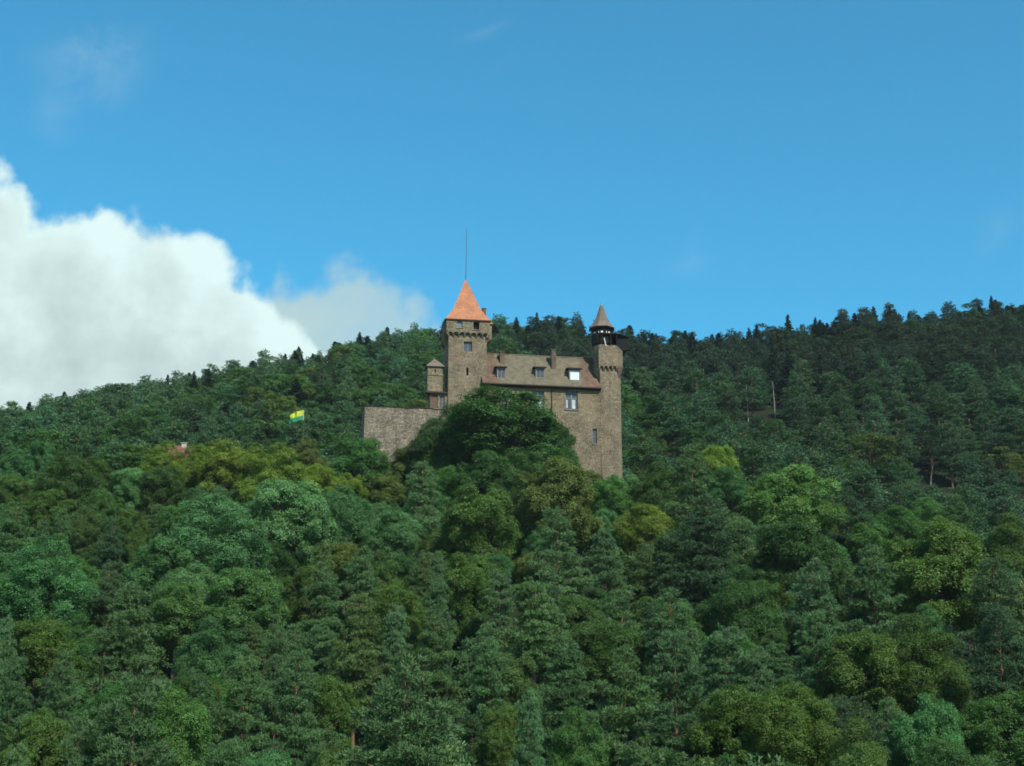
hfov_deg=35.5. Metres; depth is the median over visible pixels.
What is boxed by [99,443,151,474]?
leafy tree
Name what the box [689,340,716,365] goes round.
pine tree
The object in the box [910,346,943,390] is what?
pine tree
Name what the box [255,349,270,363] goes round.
pine tree
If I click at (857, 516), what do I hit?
pine tree
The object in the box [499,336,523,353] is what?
pine tree
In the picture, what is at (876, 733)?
pine tree
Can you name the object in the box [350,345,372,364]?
pine tree
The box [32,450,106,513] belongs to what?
leafy tree
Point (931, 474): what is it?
bare trunk
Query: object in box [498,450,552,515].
leafy tree
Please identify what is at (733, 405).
pine tree
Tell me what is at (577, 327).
pine tree
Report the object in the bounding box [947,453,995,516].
pine tree
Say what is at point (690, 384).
pine tree
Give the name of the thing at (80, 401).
leafy tree
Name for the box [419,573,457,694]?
pine tree
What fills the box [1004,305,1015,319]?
spruce tree
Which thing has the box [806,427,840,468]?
pine tree
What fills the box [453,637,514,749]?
pine tree
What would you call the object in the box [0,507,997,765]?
undergrowth
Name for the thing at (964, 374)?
pine tree
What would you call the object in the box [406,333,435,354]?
leafy tree
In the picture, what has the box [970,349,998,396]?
pine tree
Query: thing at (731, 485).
leafy tree
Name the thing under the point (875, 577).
pine tree
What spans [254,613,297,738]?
pine tree
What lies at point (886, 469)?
leafy tree
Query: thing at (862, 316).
pine tree
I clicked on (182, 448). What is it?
house
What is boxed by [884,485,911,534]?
pine tree
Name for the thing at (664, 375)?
pine tree
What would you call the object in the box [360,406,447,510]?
castle wall
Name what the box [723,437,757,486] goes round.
pine tree
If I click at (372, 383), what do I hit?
leafy tree
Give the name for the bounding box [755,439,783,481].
pine tree
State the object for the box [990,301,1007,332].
pine tree
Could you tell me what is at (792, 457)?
pine tree
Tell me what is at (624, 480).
leafy tree
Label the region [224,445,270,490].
leafy tree
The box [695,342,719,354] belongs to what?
leafy tree
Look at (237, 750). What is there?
pine tree
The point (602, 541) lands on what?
pine tree
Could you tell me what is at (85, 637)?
tree
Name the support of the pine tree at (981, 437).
on the ground
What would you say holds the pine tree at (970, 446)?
on the ground
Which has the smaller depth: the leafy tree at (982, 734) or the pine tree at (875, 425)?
the leafy tree at (982, 734)
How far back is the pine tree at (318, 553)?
173.70 m
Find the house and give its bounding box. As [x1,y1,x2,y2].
[168,442,194,505]
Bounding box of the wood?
[0,303,1023,765]
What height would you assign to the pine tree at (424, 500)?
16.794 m
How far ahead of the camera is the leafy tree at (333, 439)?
320.41 m
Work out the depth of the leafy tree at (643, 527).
199.37 m
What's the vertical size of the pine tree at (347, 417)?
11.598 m
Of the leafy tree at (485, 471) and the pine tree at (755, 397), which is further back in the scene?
the pine tree at (755, 397)
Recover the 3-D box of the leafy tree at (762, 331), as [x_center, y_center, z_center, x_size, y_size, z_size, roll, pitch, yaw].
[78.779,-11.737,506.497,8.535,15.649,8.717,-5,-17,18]
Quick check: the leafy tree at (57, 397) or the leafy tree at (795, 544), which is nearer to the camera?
the leafy tree at (795, 544)
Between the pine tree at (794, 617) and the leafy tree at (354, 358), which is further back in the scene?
the leafy tree at (354, 358)
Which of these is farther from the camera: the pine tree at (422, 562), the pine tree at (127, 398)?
the pine tree at (127, 398)
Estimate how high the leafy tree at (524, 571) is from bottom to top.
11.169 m
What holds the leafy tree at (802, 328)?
on the ground
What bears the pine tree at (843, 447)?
on the ground
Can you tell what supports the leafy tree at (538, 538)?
on the ground
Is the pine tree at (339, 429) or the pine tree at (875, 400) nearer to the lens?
the pine tree at (339, 429)
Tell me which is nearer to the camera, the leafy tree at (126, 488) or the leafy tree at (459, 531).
the leafy tree at (459, 531)
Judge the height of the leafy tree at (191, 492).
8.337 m
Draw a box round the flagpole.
[289,408,304,462]
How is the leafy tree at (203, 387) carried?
on the ground
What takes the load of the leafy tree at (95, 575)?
on the ground
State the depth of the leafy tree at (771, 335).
489.84 m
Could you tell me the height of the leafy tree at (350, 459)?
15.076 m
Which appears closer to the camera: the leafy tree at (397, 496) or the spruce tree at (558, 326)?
the leafy tree at (397, 496)
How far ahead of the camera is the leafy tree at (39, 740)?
101.26 m
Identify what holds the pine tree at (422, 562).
on the ground
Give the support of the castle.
on the ground
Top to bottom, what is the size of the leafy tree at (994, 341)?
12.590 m
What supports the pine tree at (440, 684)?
on the ground
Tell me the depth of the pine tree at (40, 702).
127.89 m
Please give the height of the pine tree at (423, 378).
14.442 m
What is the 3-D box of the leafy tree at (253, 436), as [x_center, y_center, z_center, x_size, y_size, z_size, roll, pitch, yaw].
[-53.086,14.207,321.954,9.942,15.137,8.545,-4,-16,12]
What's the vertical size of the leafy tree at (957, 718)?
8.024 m
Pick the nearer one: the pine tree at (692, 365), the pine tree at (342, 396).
the pine tree at (342, 396)
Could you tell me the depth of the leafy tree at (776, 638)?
147.40 m
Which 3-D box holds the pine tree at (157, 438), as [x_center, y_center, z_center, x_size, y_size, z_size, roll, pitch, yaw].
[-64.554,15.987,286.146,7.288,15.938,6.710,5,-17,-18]
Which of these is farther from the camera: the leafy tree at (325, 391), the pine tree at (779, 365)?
the pine tree at (779, 365)
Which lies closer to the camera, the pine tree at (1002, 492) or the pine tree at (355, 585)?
the pine tree at (355, 585)
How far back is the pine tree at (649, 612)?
140.98 m
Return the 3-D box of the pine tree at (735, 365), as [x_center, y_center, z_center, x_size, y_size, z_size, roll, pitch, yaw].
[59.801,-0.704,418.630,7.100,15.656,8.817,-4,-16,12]
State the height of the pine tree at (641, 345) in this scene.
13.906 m
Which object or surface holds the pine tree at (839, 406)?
on the ground
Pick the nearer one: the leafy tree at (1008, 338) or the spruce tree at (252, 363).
the leafy tree at (1008, 338)
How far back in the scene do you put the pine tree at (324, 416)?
341.96 m
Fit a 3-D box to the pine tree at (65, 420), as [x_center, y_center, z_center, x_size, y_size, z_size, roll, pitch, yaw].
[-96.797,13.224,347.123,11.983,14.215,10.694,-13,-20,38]
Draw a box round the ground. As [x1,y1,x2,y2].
[3,364,1023,765]
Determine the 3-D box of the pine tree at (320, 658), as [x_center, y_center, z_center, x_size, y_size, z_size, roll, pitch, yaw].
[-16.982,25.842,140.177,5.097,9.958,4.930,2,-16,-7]
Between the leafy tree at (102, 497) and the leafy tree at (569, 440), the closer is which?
the leafy tree at (102, 497)
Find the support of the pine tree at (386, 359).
on the ground
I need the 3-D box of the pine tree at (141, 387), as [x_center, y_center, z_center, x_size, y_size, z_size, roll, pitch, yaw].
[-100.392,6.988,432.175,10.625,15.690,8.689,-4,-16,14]
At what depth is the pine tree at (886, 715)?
111.13 m
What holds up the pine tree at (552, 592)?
on the ground
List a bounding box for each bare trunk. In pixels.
[772,381,775,419]
[930,461,933,484]
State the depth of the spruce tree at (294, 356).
490.44 m
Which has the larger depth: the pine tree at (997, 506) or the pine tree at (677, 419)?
the pine tree at (677, 419)
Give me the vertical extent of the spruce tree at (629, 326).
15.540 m
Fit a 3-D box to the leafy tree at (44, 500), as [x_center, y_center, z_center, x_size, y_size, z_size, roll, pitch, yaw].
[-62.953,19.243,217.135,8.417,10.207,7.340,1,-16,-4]
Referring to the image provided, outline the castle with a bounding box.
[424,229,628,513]
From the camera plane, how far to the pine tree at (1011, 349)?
412.66 m
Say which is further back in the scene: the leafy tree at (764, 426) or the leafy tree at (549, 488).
the leafy tree at (764, 426)
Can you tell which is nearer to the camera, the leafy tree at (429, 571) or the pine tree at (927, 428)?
the leafy tree at (429, 571)
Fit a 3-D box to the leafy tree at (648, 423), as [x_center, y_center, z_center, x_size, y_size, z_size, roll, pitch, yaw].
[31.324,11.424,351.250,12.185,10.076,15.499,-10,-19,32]
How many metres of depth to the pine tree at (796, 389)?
373.63 m
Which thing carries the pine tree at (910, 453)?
on the ground
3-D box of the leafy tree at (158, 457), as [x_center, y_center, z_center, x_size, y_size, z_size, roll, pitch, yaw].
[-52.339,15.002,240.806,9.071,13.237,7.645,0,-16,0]
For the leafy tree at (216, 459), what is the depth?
233.77 m
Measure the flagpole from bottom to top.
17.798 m
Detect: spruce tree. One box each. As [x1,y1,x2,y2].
[25,402,32,411]
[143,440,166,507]
[187,376,198,394]
[201,368,213,394]
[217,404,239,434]
[249,360,256,369]
[279,379,307,417]
[288,350,299,368]
[296,346,304,360]
[315,355,321,364]
[324,341,336,368]
[356,332,363,344]
[363,336,371,354]
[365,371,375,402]
[385,327,391,344]
[492,324,499,337]
[512,317,523,348]
[523,325,533,349]
[531,312,542,340]
[554,316,566,346]
[580,322,585,337]
[624,379,651,415]
[625,325,638,348]
[641,334,648,345]
[646,333,656,362]
[678,331,688,350]
[687,332,697,358]
[713,333,722,348]
[744,328,752,345]
[752,325,763,349]
[763,345,779,397]
[775,354,795,403]
[782,315,794,351]
[810,317,817,344]
[813,327,832,351]
[816,319,827,339]
[822,323,827,335]
[825,323,830,335]
[825,343,833,372]
[825,358,846,405]
[828,320,835,342]
[849,313,860,339]
[870,306,881,338]
[885,306,891,320]
[977,305,988,338]
[987,295,993,314]
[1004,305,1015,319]
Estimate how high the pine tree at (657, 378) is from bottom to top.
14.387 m
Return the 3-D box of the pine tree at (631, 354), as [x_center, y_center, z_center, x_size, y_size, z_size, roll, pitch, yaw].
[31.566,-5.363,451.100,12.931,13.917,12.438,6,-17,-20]
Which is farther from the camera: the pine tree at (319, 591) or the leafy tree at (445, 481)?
the leafy tree at (445, 481)
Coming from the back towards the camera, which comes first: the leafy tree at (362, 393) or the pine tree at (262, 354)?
the pine tree at (262, 354)
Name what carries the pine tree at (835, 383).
on the ground
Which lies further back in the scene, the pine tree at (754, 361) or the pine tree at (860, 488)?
the pine tree at (754, 361)
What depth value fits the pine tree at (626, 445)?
320.11 m
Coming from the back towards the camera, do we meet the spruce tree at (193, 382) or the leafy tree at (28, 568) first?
the spruce tree at (193, 382)
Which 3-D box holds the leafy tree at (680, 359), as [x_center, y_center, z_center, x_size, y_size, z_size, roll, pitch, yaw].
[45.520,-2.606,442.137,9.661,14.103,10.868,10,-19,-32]
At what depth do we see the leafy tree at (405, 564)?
181.24 m
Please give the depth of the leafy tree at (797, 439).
332.85 m
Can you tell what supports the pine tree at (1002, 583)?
on the ground
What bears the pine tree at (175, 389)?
on the ground
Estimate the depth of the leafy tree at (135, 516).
200.31 m
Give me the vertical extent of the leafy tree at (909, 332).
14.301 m
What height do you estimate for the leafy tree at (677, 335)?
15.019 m
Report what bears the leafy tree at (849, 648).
on the ground
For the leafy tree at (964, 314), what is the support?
on the ground
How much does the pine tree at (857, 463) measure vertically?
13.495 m
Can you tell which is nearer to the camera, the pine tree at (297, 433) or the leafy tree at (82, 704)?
the leafy tree at (82, 704)
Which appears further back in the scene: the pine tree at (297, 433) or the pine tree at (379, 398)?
the pine tree at (379, 398)
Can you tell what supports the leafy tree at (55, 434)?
on the ground
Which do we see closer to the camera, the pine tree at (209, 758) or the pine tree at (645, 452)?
the pine tree at (209, 758)
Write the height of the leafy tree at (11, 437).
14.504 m
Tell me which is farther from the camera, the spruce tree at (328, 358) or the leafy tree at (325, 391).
the spruce tree at (328, 358)
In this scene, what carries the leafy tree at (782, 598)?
on the ground
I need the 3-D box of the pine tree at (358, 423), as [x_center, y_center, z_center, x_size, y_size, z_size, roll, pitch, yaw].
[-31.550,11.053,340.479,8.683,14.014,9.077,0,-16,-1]
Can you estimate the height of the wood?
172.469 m
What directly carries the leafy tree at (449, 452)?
on the ground
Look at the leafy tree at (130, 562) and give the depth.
175.64 m
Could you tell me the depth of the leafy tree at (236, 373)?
395.50 m
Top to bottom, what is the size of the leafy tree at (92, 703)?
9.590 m
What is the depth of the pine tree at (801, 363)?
402.89 m
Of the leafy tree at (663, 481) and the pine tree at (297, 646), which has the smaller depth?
the pine tree at (297, 646)
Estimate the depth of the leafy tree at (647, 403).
371.97 m
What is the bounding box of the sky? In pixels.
[0,0,1023,409]
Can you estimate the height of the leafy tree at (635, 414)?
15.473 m
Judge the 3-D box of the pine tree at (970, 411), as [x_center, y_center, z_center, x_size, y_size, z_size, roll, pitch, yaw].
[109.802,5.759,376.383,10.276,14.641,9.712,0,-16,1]
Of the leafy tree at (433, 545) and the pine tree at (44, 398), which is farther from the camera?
the pine tree at (44, 398)
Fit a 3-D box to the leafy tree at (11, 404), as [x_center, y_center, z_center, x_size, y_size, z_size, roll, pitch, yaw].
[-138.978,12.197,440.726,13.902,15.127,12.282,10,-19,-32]
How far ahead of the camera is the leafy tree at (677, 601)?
158.44 m
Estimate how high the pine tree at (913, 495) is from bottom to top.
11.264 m
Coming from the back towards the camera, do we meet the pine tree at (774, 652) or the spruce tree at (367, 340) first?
the spruce tree at (367, 340)
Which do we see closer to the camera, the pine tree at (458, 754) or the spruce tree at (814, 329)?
the pine tree at (458, 754)
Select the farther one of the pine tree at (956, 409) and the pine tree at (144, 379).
the pine tree at (144, 379)
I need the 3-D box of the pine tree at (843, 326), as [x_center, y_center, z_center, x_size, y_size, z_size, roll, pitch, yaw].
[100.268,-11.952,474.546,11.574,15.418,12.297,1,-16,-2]
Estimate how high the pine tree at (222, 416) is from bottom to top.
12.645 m
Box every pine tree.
[0,424,9,474]
[0,500,36,571]
[0,613,17,716]
[0,652,35,765]
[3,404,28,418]
[4,740,30,765]
[6,408,30,427]
[11,413,46,450]
[27,672,60,726]
[35,393,54,407]
[36,404,58,430]
[38,648,81,761]
[46,421,74,440]
[47,508,73,558]
[50,412,82,442]
[53,396,79,424]
[53,425,96,513]
[57,710,99,765]
[73,401,97,432]
[76,581,172,702]
[76,674,93,724]
[82,407,114,456]
[83,559,123,676]
[83,669,178,765]
[86,569,120,663]
[88,392,120,431]
[94,515,125,587]
[98,438,132,501]
[112,385,139,411]
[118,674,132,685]
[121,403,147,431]
[134,382,152,404]
[136,374,153,389]
[145,430,166,462]
[147,389,170,415]
[148,504,162,537]
[154,413,191,451]
[165,392,194,438]
[166,380,188,407]
[173,399,211,443]
[174,373,192,392]
[178,672,223,764]
[190,428,211,449]
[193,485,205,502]
[197,417,223,447]
[199,409,229,443]
[200,367,222,385]
[201,742,216,765]
[207,483,227,540]
[207,652,273,761]
[209,735,250,765]
[210,381,242,412]
[212,366,235,391]
[218,401,250,443]
[224,360,240,372]
[232,371,265,419]
[241,398,274,443]
[241,622,270,695]
[250,362,269,373]
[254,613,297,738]
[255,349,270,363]
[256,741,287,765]
[258,649,322,765]
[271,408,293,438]
[274,353,287,371]
[276,624,316,721]
[278,420,316,460]
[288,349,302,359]
[288,561,351,668]
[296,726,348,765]
[305,621,339,716]
[308,363,334,388]
[309,350,326,367]
[309,540,343,617]
[311,411,334,448]
[312,373,330,402]
[314,592,393,746]
[329,420,357,462]
[329,430,357,472]
[330,380,359,434]
[334,650,466,765]
[335,406,357,434]
[337,366,357,389]
[338,545,381,635]
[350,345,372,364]
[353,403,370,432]
[364,340,384,367]
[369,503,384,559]
[371,331,395,362]
[371,395,394,405]
[377,353,394,375]
[377,603,414,715]
[389,355,413,397]
[399,460,442,558]
[400,608,469,724]
[401,330,423,353]
[406,549,436,667]
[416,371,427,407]
[419,550,446,629]
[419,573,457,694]
[424,716,462,763]
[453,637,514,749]
[457,625,504,714]
[458,715,489,765]
[469,568,521,662]
[487,343,505,352]
[487,575,577,755]
[492,313,509,337]
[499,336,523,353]
[506,687,545,765]
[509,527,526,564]
[518,507,597,607]
[524,641,615,765]
[525,316,535,330]
[526,331,548,355]
[530,582,569,676]
[531,584,564,728]
[538,320,551,336]
[543,327,561,355]
[546,345,563,355]
[557,339,580,356]
[565,322,584,349]
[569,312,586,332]
[577,527,637,621]
[579,342,592,357]
[583,645,670,765]
[603,585,641,668]
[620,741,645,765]
[621,356,634,393]
[621,412,637,459]
[621,425,636,471]
[623,340,641,379]
[623,366,659,408]
[623,542,658,609]
[624,390,655,428]
[625,441,662,497]
[629,334,650,372]
[630,628,724,765]
[635,599,677,716]
[637,437,665,475]
[637,587,705,733]
[639,443,669,472]
[645,336,663,367]
[647,350,674,384]
[647,527,706,623]
[650,364,678,396]
[651,368,690,421]
[651,391,672,426]
[652,395,699,454]
[663,444,723,563]
[672,493,757,640]
[673,359,708,400]
[680,367,711,408]
[681,438,707,478]
[685,390,717,435]
[688,352,712,376]
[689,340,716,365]
[693,441,723,483]
[696,622,754,752]
[698,379,749,422]
[699,352,737,390]
[702,631,734,697]
[703,371,736,405]
[703,427,725,447]
[712,365,739,413]
[716,389,745,426]
[719,419,742,456]
[721,328,741,346]
[722,513,761,614]
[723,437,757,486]
[727,340,753,377]
[728,422,765,451]
[730,352,752,403]
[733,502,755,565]
[734,442,782,497]
[735,641,774,721]
[736,365,774,414]
[740,369,776,409]
[742,337,765,375]
[744,356,768,393]
[745,413,768,446]
[748,525,774,588]
[753,641,800,707]
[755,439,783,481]
[756,353,776,392]
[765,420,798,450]
[770,352,786,394]
[776,384,814,426]
[776,557,854,683]
[778,378,815,423]
[780,443,819,507]
[781,371,808,404]
[782,395,812,453]
[786,358,820,400]
[786,609,849,741]
[790,398,840,439]
[793,345,819,395]
[799,332,813,346]
[800,446,844,504]
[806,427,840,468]
[807,350,832,398]
[811,416,853,475]
[812,370,842,409]
[814,374,860,420]
[815,694,844,752]
[820,391,863,432]
[827,486,875,561]
[827,692,854,752]
[829,543,910,727]
[830,312,851,343]
[835,319,859,350]
[837,409,860,453]
[840,459,883,512]
[841,469,901,521]
[841,694,892,754]
[848,379,880,422]
[849,375,889,406]
[855,410,899,464]
[857,306,876,328]
[858,393,896,439]
[862,348,890,397]
[863,312,879,342]
[872,697,906,765]
[879,302,902,324]
[882,374,910,420]
[883,311,903,344]
[883,428,923,479]
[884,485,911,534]
[885,390,910,433]
[885,454,924,493]
[885,475,917,509]
[887,320,908,348]
[889,340,922,383]
[893,483,922,511]
[896,403,929,446]
[898,357,930,410]
[901,486,926,529]
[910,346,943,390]
[912,420,956,471]
[917,388,960,427]
[918,381,949,420]
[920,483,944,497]
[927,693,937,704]
[933,351,969,383]
[933,420,971,488]
[937,300,958,324]
[938,361,961,404]
[938,392,969,447]
[939,637,974,719]
[940,493,977,539]
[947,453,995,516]
[947,482,988,539]
[949,338,978,357]
[949,363,990,424]
[951,484,994,538]
[955,427,986,465]
[957,556,1023,693]
[961,377,1000,424]
[965,601,1023,763]
[967,413,1002,457]
[969,299,985,316]
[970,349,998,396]
[970,399,1003,436]
[973,457,1004,503]
[980,432,1023,472]
[984,495,1022,562]
[985,482,1023,529]
[986,373,1023,429]
[988,404,1023,454]
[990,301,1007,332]
[991,363,1023,408]
[1000,342,1020,379]
[1001,470,1023,502]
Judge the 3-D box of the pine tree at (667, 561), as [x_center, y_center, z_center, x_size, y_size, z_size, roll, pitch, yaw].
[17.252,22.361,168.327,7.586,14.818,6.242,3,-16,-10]
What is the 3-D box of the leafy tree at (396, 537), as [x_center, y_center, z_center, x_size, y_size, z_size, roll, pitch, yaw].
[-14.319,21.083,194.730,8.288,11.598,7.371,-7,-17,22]
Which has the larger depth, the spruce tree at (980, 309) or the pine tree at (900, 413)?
the spruce tree at (980, 309)
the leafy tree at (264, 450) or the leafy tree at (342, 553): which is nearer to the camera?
the leafy tree at (342, 553)
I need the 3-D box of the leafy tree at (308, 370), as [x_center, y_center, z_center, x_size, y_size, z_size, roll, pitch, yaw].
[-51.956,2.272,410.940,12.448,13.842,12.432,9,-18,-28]
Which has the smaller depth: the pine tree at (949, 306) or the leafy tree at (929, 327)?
the leafy tree at (929, 327)
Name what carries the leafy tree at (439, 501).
on the ground
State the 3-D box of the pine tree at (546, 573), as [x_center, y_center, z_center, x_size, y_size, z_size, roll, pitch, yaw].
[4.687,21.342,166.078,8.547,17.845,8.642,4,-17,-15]
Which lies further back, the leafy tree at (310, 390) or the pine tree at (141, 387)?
the pine tree at (141, 387)
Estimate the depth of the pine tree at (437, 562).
174.30 m
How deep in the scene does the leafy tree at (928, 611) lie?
146.59 m
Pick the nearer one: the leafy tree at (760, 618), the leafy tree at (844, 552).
the leafy tree at (760, 618)
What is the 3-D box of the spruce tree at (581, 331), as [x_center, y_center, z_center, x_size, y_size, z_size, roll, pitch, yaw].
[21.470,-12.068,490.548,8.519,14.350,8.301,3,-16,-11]
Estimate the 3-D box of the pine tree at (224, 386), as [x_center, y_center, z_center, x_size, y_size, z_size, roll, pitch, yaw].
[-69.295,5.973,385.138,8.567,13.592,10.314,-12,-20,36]
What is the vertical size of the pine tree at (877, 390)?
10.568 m
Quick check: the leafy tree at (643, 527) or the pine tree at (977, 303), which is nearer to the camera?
the leafy tree at (643, 527)
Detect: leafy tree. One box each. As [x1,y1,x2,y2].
[0,430,38,474]
[0,446,36,495]
[0,474,32,515]
[0,503,12,548]
[0,503,19,552]
[0,533,99,689]
[0,617,91,711]
[0,707,70,765]
[1,400,26,415]
[13,438,58,489]
[14,429,64,452]
[14,570,92,655]
[17,429,81,488]
[18,470,47,514]
[20,488,76,538]
[32,408,44,415]
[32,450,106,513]
[38,395,76,414]
[39,684,97,751]
[45,554,99,620]
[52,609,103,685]
[62,506,104,555]
[70,397,98,409]
[73,397,100,426]
[74,455,114,494]
[78,684,151,765]
[80,543,99,564]
[81,487,116,533]
[83,558,117,572]
[84,681,171,751]
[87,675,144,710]
[94,443,161,500]
[96,413,155,448]
[99,382,138,406]
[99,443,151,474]
[107,680,215,765]
[108,468,146,510]
[111,496,127,518]
[112,403,159,431]
[113,508,152,552]
[114,518,147,573]
[117,535,194,645]
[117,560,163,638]
[124,407,166,437]
[130,581,207,683]
[136,408,173,442]
[138,464,188,519]
[140,440,191,498]
[147,562,227,635]
[148,500,208,559]
[157,672,190,721]
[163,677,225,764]
[164,450,195,498]
[165,492,274,602]
[171,617,250,694]
[176,393,218,426]
[177,386,195,398]
[179,444,221,487]
[185,674,252,733]
[186,485,203,502]
[188,440,256,493]
[193,385,217,405]
[198,565,293,652]
[199,363,219,383]
[202,437,243,488]
[209,742,248,765]
[217,367,263,417]
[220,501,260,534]
[222,380,269,416]
[224,417,273,448]
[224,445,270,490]
[225,489,240,510]
[228,446,281,489]
[234,442,321,525]
[235,386,279,434]
[239,478,340,574]
[241,442,262,448]
[242,749,292,765]
[243,535,302,584]
[245,575,293,627]
[245,579,288,669]
[255,391,308,441]
[260,372,290,416]
[263,373,313,412]
[269,411,319,444]
[270,362,305,387]
[275,417,330,455]
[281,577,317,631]
[282,564,339,655]
[285,674,362,758]
[289,435,332,484]
[293,365,331,383]
[293,463,350,519]
[299,400,337,430]
[302,383,335,416]
[306,382,338,433]
[306,484,379,573]
[311,748,355,765]
[316,432,360,459]
[317,358,339,370]
[321,541,358,622]
[323,437,392,503]
[326,345,358,365]
[326,361,361,389]
[326,388,382,421]
[327,341,370,361]
[339,361,379,389]
[339,556,380,607]
[342,472,369,518]
[344,356,366,380]
[357,373,393,402]
[358,509,426,568]
[359,548,404,638]
[360,584,428,659]
[362,472,405,507]
[366,382,424,407]
[368,501,393,538]
[373,364,394,382]
[380,554,416,604]
[384,401,407,407]
[385,448,423,505]
[388,356,425,385]
[388,503,400,511]
[392,417,469,517]
[394,368,443,406]
[395,340,429,361]
[396,556,416,592]
[398,487,450,528]
[405,398,427,407]
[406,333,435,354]
[411,556,447,601]
[412,329,438,353]
[412,359,442,377]
[413,383,443,407]
[414,385,575,487]
[414,403,490,517]
[416,526,459,558]
[418,349,443,373]
[427,465,464,510]
[433,483,521,583]
[435,551,494,672]
[448,449,519,552]
[454,553,504,655]
[471,702,525,765]
[484,551,517,624]
[487,337,520,353]
[491,652,549,745]
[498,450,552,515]
[505,455,606,565]
[508,322,524,331]
[510,551,555,613]
[513,331,543,350]
[518,525,561,579]
[520,592,569,641]
[521,421,577,465]
[539,423,581,468]
[544,705,610,765]
[548,316,576,333]
[550,328,580,353]
[559,596,606,657]
[563,620,648,740]
[571,469,603,509]
[573,589,627,679]
[583,476,635,532]
[585,508,620,555]
[601,473,638,526]
[610,502,675,561]
[616,474,651,514]
[621,384,642,424]
[622,449,647,474]
[627,460,691,533]
[630,412,683,445]
[630,429,669,472]
[630,596,662,630]
[634,392,691,422]
[643,599,707,667]
[645,343,676,364]
[646,597,695,628]
[653,750,703,765]
[655,330,688,352]
[658,520,713,602]
[661,350,690,376]
[669,421,718,461]
[669,430,714,459]
[671,331,698,344]
[681,683,786,765]
[690,444,744,511]
[691,562,789,651]
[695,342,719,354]
[697,466,752,522]
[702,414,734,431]
[704,413,736,435]
[704,753,743,765]
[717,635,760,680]
[730,681,844,765]
[739,463,848,576]
[744,486,779,519]
[744,580,797,641]
[748,514,851,655]
[751,323,769,345]
[752,419,791,450]
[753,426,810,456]
[755,631,794,683]
[761,328,791,360]
[762,325,788,354]
[780,353,798,369]
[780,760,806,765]
[783,330,813,345]
[791,324,813,341]
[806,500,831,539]
[814,629,917,748]
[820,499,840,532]
[821,714,890,765]
[824,561,877,633]
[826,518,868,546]
[827,454,870,478]
[829,744,871,765]
[830,541,852,568]
[840,338,875,361]
[842,430,899,468]
[845,522,892,577]
[862,612,975,718]
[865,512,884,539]
[866,459,914,506]
[869,516,1010,636]
[871,504,923,556]
[881,320,931,350]
[886,692,967,765]
[900,497,951,543]
[900,603,961,689]
[912,324,941,349]
[912,737,995,765]
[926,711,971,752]
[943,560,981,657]
[952,312,985,325]
[953,303,982,325]
[956,688,1023,765]
[976,512,1023,594]
[978,337,1009,366]
[979,504,1023,533]
[980,445,1023,485]
[987,331,1023,368]
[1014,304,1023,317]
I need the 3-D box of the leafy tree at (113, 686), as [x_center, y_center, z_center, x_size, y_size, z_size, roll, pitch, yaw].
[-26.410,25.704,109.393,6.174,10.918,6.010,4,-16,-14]
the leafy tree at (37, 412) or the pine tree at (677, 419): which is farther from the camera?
the leafy tree at (37, 412)
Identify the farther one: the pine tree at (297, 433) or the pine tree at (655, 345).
the pine tree at (655, 345)
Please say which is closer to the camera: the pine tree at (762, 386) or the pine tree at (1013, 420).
the pine tree at (1013, 420)
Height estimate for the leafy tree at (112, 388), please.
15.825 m
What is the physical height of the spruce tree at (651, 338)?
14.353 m
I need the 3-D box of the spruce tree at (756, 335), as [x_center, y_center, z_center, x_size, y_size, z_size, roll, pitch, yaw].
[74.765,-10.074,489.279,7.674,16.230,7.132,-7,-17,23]
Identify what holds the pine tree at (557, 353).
on the ground
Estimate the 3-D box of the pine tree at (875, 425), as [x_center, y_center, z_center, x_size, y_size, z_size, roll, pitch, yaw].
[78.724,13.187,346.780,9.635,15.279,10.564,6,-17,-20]
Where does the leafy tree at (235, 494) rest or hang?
on the ground
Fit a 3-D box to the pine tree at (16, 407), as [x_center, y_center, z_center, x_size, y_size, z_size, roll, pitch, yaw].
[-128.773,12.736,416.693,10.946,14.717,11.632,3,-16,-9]
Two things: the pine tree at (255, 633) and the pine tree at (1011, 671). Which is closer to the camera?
the pine tree at (1011, 671)
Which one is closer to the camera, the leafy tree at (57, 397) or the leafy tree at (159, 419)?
the leafy tree at (159, 419)
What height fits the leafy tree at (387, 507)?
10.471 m
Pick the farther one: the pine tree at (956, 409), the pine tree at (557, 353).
the pine tree at (557, 353)
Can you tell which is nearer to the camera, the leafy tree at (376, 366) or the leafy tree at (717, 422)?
the leafy tree at (717, 422)
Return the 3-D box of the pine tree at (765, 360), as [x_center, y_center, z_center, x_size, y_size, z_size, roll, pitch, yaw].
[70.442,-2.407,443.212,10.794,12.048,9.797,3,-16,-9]
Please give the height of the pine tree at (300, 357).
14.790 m
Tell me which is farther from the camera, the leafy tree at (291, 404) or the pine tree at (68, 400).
the pine tree at (68, 400)
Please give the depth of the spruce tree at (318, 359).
476.31 m
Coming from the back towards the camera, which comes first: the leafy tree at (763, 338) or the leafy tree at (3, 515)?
the leafy tree at (763, 338)
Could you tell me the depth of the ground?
231.71 m
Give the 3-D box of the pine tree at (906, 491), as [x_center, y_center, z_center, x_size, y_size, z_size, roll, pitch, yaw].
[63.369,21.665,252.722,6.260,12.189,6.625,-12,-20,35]
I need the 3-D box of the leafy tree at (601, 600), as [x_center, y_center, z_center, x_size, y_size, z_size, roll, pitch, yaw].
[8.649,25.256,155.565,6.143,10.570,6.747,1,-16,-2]
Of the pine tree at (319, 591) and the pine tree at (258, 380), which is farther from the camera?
the pine tree at (258, 380)

